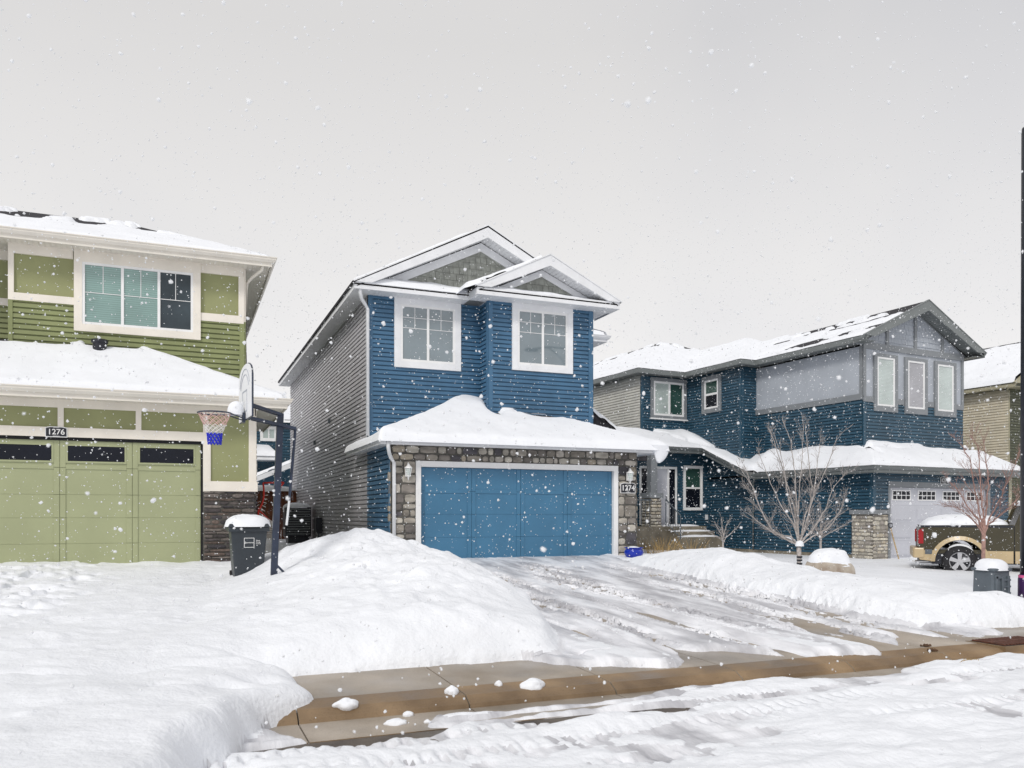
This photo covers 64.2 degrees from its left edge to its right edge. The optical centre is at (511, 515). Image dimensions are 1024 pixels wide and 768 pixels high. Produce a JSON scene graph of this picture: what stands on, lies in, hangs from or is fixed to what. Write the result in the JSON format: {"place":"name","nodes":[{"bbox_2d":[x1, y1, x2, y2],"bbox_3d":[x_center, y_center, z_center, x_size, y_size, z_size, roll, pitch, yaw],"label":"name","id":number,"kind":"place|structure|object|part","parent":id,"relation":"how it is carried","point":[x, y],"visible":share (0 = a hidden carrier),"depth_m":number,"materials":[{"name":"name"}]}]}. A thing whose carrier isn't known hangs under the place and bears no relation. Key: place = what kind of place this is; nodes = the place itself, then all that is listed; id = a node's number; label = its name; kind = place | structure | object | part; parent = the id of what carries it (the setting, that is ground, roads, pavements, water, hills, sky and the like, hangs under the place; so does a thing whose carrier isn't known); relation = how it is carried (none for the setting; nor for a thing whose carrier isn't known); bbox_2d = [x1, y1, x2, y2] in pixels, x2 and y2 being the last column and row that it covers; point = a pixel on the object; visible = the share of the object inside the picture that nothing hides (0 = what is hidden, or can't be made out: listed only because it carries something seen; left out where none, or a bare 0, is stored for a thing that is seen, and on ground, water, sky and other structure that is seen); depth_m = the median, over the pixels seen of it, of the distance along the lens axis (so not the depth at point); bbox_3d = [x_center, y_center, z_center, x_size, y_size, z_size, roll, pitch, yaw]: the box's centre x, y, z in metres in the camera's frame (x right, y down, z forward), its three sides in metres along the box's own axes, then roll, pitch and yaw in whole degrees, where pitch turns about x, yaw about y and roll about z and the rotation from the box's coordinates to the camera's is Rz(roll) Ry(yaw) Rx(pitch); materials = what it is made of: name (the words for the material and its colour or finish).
{"place":"outdoors","nodes":[
{"label":"outdoors","id":0,"kind":"place"},
{"bbox_2d":[0,553,877,727],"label":"lawn snow","id":1,"kind":"structure","parent":0,"point":[122,624],"depth_m":8.32,"materials":[{"name":"white snow"}]},
{"bbox_2d":[224,514,270,576],"bbox_3d":[-4.432,0.575,13.667,0.740,1.190,0.896,0,0,-22],"label":"wheeled bin","id":2,"kind":"object","parent":1,"relation":"on","point":[247,538],"visible":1,"depth_m":13.35,"materials":[{"name":"plastic"}]},
{"bbox_2d":[638,537,684,553],"bbox_3d":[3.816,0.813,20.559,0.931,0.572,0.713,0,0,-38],"label":"dry grass","id":3,"kind":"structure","parent":1,"relation":"on","point":[661,546],"depth_m":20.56,"materials":[{"name":"beige plant"}]},
{"bbox_2d":[671,538,709,549],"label":"dry grass","id":4,"kind":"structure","parent":1,"relation":"on","point":[689,546],"depth_m":20.98,"materials":[{"name":"beige plant"}]},
{"bbox_2d":[253,708,689,751],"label":"road","id":5,"kind":"structure","parent":0,"point":[367,741],"depth_m":6.01,"materials":[{"name":"asphalt"}]},
{"bbox_2d":[0,652,1023,767],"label":"street snow","id":6,"kind":"structure","parent":5,"relation":"on","point":[904,726],"depth_m":5.54,"materials":[{"name":"white snow"}]},
{"bbox_2d":[203,658,1023,767],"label":"street slush","id":7,"kind":"object","parent":5,"relation":"on","point":[711,727],"visible":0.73,"depth_m":6.10,"materials":[{"name":"grey snow"}]},
{"bbox_2d":[0,0,1023,767],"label":"falling snow","id":8,"kind":"structure","parent":0,"point":[628,104],"depth_m":9.44,"materials":[{"name":"white snow"}]},
{"bbox_2d":[0,0,1023,422],"label":"sky","id":9,"kind":"structure","parent":0,"point":[941,43],"materials":[{"name":"white"}]},
{"bbox_2d":[265,539,1019,595],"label":"snow field","id":10,"kind":"structure","parent":0,"point":[893,568],"depth_m":19.60,"materials":[{"name":"white snow"}]},
{"bbox_2d":[0,206,292,563],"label":"green house","id":11,"kind":"structure","parent":10,"relation":"on","point":[178,360],"depth_m":16.25,"materials":[{"name":"plastic"}]},
{"bbox_2d":[45,426,67,437],"bbox_3d":[-8.527,-1.560,15.257,0.370,0.200,0.025,0,0,-22],"label":"house number sign","id":12,"kind":"object","parent":11,"relation":"attached to","point":[53,431],"visible":1,"depth_m":15.25,"materials":[{"name":"black plastic"}]},
{"bbox_2d":[0,439,200,563],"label":"garage door","id":13,"kind":"structure","parent":11,"relation":"in","point":[89,537],"depth_m":15.62,"materials":[{"name":"green paint"}]},
{"bbox_2d":[74,249,200,339],"bbox_3d":[-7.873,-4.625,17.215,2.430,1.670,0.093,0,0,-22],"label":"window","id":14,"kind":"structure","parent":11,"relation":"in","point":[108,300],"depth_m":17.18,"materials":[{"name":"glass"}]},
{"bbox_2d":[257,482,283,552],"bbox_3d":[-5.585,0.172,18.892,0.730,1.922,0.306,0,0,-34],"label":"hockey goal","id":15,"kind":"object","parent":10,"relation":"on","point":[261,505],"visible":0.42,"depth_m":18.81,"materials":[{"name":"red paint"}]},
{"bbox_2d":[257,405,290,486],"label":"distant house","id":16,"kind":"structure","parent":10,"relation":"on","point":[266,438],"depth_m":44.07,"materials":[{"name":"teal plastic"}]},
{"bbox_2d":[260,426,275,440],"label":"window","id":17,"kind":"structure","parent":16,"relation":"in","point":[269,434],"depth_m":44.22,"materials":[{"name":"white plastic"}]},
{"bbox_2d":[256,485,296,538],"bbox_3d":[-9.858,0.021,31.619,3.240,2.418,0.300,0,0,-22],"label":"board fence","id":18,"kind":"object","parent":10,"relation":"on","point":[268,507],"visible":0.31,"depth_m":31.80,"materials":[{"name":"brown wood"}]},
{"bbox_2d":[283,502,310,542],"bbox_3d":[-7.353,0.345,27.889,0.940,1.569,0.900,0,0,-22],"label":"air conditioner","id":19,"kind":"object","parent":10,"relation":"on","point":[295,525],"visible":0.87,"depth_m":27.54,"materials":[{"name":"black metal"}]},
{"bbox_2d":[278,224,669,557],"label":"blue house","id":20,"kind":"structure","parent":10,"relation":"on","point":[411,273],"depth_m":20.35,"materials":[{"name":"plastic"}]},
{"bbox_2d":[314,518,322,537],"bbox_3d":[-6.280,0.555,26.491,0.230,0.950,0.400,0,0,-22],"label":"utility meter","id":21,"kind":"object","parent":20,"relation":"attached to","point":[318,523],"visible":0.87,"depth_m":26.32,"materials":[{"name":"black metal"}]},
{"bbox_2d":[405,462,411,480],"bbox_3d":[-2.276,-0.960,17.910,0.180,0.401,0.205,0,0,-22],"label":"wall lantern","id":22,"kind":"object","parent":20,"relation":"attached to","point":[408,468],"depth_m":17.86,"materials":[{"name":"white plastic"}]},
{"bbox_2d":[394,297,460,371],"bbox_3d":[-2.128,-4.557,20.618,1.740,1.735,0.093,0,0,-22],"label":"window","id":23,"kind":"structure","parent":20,"relation":"in","point":[426,330],"depth_m":20.59,"materials":[{"name":"white glass"}]},
{"bbox_2d":[421,467,611,557],"bbox_3d":[0.185,-0.025,19.185,4.870,2.100,0.094,0,0,-22],"label":"garage door","id":24,"kind":"structure","parent":20,"relation":"in","point":[501,516],"depth_m":19.11,"materials":[{"name":"blue paint"}]},
{"bbox_2d":[511,302,572,373],"bbox_3d":[0.791,-4.567,21.140,1.720,1.715,0.093,0,0,-22],"label":"window","id":25,"kind":"structure","parent":20,"relation":"in","point":[532,344],"depth_m":21.11,"materials":[{"name":"white glass"}]},
{"bbox_2d":[620,483,634,492],"bbox_3d":[2.858,-0.670,20.097,0.420,0.260,0.025,0,0,-22],"label":"house number sign","id":26,"kind":"object","parent":20,"relation":"attached to","point":[625,486],"visible":0.99,"depth_m":20.09,"materials":[{"name":"black plastic"}]},
{"bbox_2d":[626,468,633,483],"bbox_3d":[2.900,-0.960,20.022,0.180,0.401,0.205,0,0,-22],"label":"wall lantern","id":27,"kind":"object","parent":20,"relation":"attached to","point":[629,475],"depth_m":19.98,"materials":[{"name":"white plastic"}]},
{"bbox_2d":[731,414,858,564],"bbox_3d":[6.319,-0.483,18.394,2.910,3.708,1.259,0,0,-1],"label":"bare tree","id":28,"kind":"object","parent":10,"relation":"on","point":[799,542],"visible":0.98,"depth_m":18.39,"materials":[{"name":"brown plant"}]},
{"bbox_2d":[593,299,1019,558],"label":"teal house","id":29,"kind":"structure","parent":10,"relation":"on","point":[698,421],"depth_m":28.33,"materials":[{"name":"plastic"}]},
{"bbox_2d":[657,469,666,524],"bbox_3d":[5.560,-0.695,30.950,0.860,2.130,0.102,0,0,-27],"label":"front door","id":30,"kind":"structure","parent":29,"relation":"in","point":[661,473],"depth_m":31.05,"materials":[{"name":"grey paint"}]},
{"bbox_2d":[650,377,687,420],"bbox_3d":[6.280,-4.640,32.672,1.840,1.660,0.128,0,0,-27],"label":"window","id":31,"kind":"structure","parent":29,"relation":"in","point":[663,385],"depth_m":32.66,"materials":[{"name":"white glass"}]},
{"bbox_2d":[682,465,702,509],"bbox_3d":[7.020,-1.055,31.695,0.930,1.730,0.093,0,0,-27],"label":"window","id":32,"kind":"structure","parent":29,"relation":"in","point":[693,472],"depth_m":31.68,"materials":[{"name":"glass"}]},
{"bbox_2d":[701,373,721,413],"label":"window","id":33,"kind":"structure","parent":29,"relation":"in","point":[708,389],"depth_m":31.74,"materials":[{"name":"glass"}]},
{"bbox_2d":[873,353,897,412],"bbox_3d":[12.247,-4.330,26.749,1.120,1.880,0.093,0,0,-27],"label":"window","id":34,"kind":"structure","parent":29,"relation":"in","point":[889,367],"depth_m":26.74,"materials":[{"name":"white glass"}]},
{"bbox_2d":[903,357,927,414],"bbox_3d":[13.570,-4.330,27.415,1.120,1.880,0.093,0,0,-27],"label":"window","id":35,"kind":"structure","parent":29,"relation":"in","point":[911,364],"depth_m":27.40,"materials":[{"name":"glass"}]},
{"bbox_2d":[891,487,985,557],"bbox_3d":[14.029,0.247,26.855,4.870,2.265,0.102,0,0,-27],"label":"garage door","id":36,"kind":"structure","parent":29,"relation":"in","point":[922,499],"depth_m":26.32,"materials":[{"name":"grey paint"}]},
{"bbox_2d":[940,477,948,483],"bbox_3d":[14.204,-1.140,26.775,0.400,0.250,0.026,0,0,-27],"label":"house number sign","id":37,"kind":"object","parent":29,"relation":"attached to","point":[943,480],"visible":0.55,"depth_m":26.74,"materials":[{"name":"white plastic"}]},
{"bbox_2d":[933,361,956,417],"bbox_3d":[14.910,-4.330,28.089,1.120,1.880,0.093,0,0,-27],"label":"window","id":38,"kind":"structure","parent":29,"relation":"in","point":[947,406],"depth_m":28.07,"materials":[{"name":"glass"}]},
{"bbox_2d":[614,547,1023,627],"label":"bank snow","id":39,"kind":"structure","parent":10,"relation":"on","point":[933,601],"depth_m":12.33,"materials":[{"name":"white snow"}]},
{"bbox_2d":[624,546,643,557],"bbox_3d":[2.928,0.890,19.610,0.470,0.292,0.470,0,0,-22],"label":"flower pot","id":40,"kind":"object","parent":39,"relation":"on","point":[631,551],"visible":0.85,"depth_m":19.44,"materials":[{"name":"blue ceramic"}]},
{"bbox_2d":[706,513,741,547],"bbox_3d":[4.926,0.501,19.435,0.947,1.160,0.677,0,0,-22],"label":"ornamental shrub","id":41,"kind":"object","parent":39,"relation":"on","point":[721,538],"visible":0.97,"depth_m":19.49,"materials":[{"name":"brown plant"}]},
{"bbox_2d":[805,548,855,573],"bbox_3d":[6.641,1.104,17.099,1.012,0.833,0.739,0,0,-22],"label":"boulder","id":42,"kind":"object","parent":39,"relation":"on","point":[832,559],"visible":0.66,"depth_m":16.81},
{"bbox_2d":[971,558,1011,593],"bbox_3d":[7.433,1.000,12.646,0.440,0.659,0.420,0,0,-22],"label":"utility pedestal","id":43,"kind":"object","parent":39,"relation":"on","point":[998,579],"visible":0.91,"depth_m":12.51,"materials":[{"name":"grey plastic"}]},
{"bbox_2d":[1017,127,1023,597],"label":"street lamp","id":44,"kind":"object","parent":39,"relation":"on","point":[1020,583],"visible":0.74,"depth_m":12.50,"materials":[{"name":"black metal"}]},
{"bbox_2d":[799,496,853,548],"bbox_3d":[7.797,0.377,20.522,1.748,1.808,0.669,0,0,-10],"label":"ornamental shrub","id":45,"kind":"object","parent":10,"relation":"on","point":[820,534],"visible":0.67,"depth_m":20.53,"materials":[{"name":"brown plant"}]},
{"bbox_2d":[888,523,898,558],"bbox_3d":[11.955,1.038,25.403,0.350,1.585,0.280,0,0,-22],"label":"snow shovel","id":46,"kind":"object","parent":10,"relation":"on","point":[893,539],"visible":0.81,"depth_m":25.41,"materials":[{"name":"brown wood"}]},
{"bbox_2d":[910,502,1019,570],"bbox_3d":[13.180,0.565,20.661,5.510,2.020,2.010,0,0,24],"label":"pickup truck","id":47,"kind":"object","parent":10,"relation":"on","point":[999,531],"visible":0.85,"depth_m":20.53,"materials":[{"name":"paint"}]},
{"bbox_3d":[13.208,1.040,19.660,1.850,0.300,0.059,0,0,24],"label":"door lower","id":48,"kind":"part","parent":47,"relation":"part of","materials":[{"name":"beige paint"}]},
{"bbox_2d":[936,420,1019,558],"bbox_3d":[8.458,-0.120,14.820,2.023,3.203,1.080,0,0,-22],"label":"bare tree","id":49,"kind":"object","parent":10,"relation":"on","point":[983,527],"visible":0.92,"depth_m":14.71,"materials":[{"name":"red plant"}]},
{"bbox_2d":[963,342,1020,506],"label":"tan house","id":50,"kind":"structure","parent":10,"relation":"on","point":[995,423],"depth_m":33.09,"materials":[{"name":"plastic"}]},
{"bbox_2d":[269,627,1023,743],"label":"pavement","id":51,"kind":"structure","parent":0,"point":[418,692],"depth_m":7.59,"materials":[{"name":"concrete"}]},
{"bbox_2d":[332,697,358,710],"bbox_3d":[-1.344,1.533,6.591,0.219,0.116,0.136,0,0,-22],"label":"snow clump","id":52,"kind":"object","parent":51,"relation":"on","point":[346,704],"visible":0.99,"depth_m":6.55,"materials":[{"name":"white snow"}]},
{"bbox_2d":[383,718,406,725],"bbox_3d":[-0.909,1.619,6.349,0.187,0.073,0.109,0,0,-22],"label":"snow clump","id":53,"kind":"object","parent":51,"relation":"on","point":[395,722],"visible":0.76,"depth_m":6.32,"materials":[{"name":"white snow"}]},
{"bbox_2d":[403,711,413,716],"bbox_3d":[-0.842,1.618,6.615,0.091,0.060,0.068,0,0,-22],"label":"snow clump","id":54,"kind":"object","parent":51,"relation":"on","point":[408,714],"visible":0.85,"depth_m":6.59,"materials":[{"name":"white snow"}]},
{"bbox_2d":[248,528,630,675],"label":"snowbank","id":55,"kind":"structure","parent":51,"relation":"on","point":[416,622],"depth_m":9.04,"materials":[{"name":"white snow"}]},
{"bbox_2d":[197,363,296,574],"bbox_3d":[-3.874,-0.489,11.937,1.248,3.444,0.957,0,0,6],"label":"basketball hoop","id":56,"kind":"object","parent":55,"relation":"on","point":[244,412],"visible":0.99,"depth_m":12.08,"materials":[{"name":"black metal"}]},
{"bbox_2d":[444,685,458,694],"bbox_3d":[-0.519,1.520,7.030,0.126,0.108,0.102,0,0,-22],"label":"snow clump","id":57,"kind":"object","parent":51,"relation":"on","point":[450,689],"visible":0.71,"depth_m":7.00,"materials":[{"name":"white snow"}]},
{"bbox_2d":[494,680,502,685],"bbox_3d":[-0.118,1.516,7.331,0.069,0.064,0.066,0,0,25],"label":"snow clump","id":58,"kind":"object","parent":51,"relation":"on","point":[498,683],"visible":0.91,"depth_m":7.31,"materials":[{"name":"white snow"}]},
{"bbox_2d":[520,678,544,689],"bbox_3d":[0.198,1.522,7.280,0.253,0.130,0.127,0,0,-22],"label":"snow clump","id":59,"kind":"object","parent":51,"relation":"on","point":[533,684],"visible":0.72,"depth_m":7.24,"materials":[{"name":"white snow"}]},
{"bbox_2d":[505,569,890,645],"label":"driveway","id":60,"kind":"structure","parent":0,"point":[819,628],"depth_m":11.13,"materials":[{"name":"concrete"}]},
{"bbox_2d":[463,555,1002,667],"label":"driveway snow","id":61,"kind":"structure","parent":60,"relation":"on","point":[692,610],"depth_m":11.18,"materials":[{"name":"white snow"}]},
{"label":"subgrade","id":62,"kind":"structure","parent":0,"visible":0},
{"bbox_2d":[967,636,1023,651],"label":"sidewalk","id":63,"kind":"structure","parent":62,"relation":"on","point":[1012,644],"depth_m":9.61,"materials":[{"name":"concrete"}]}
]}

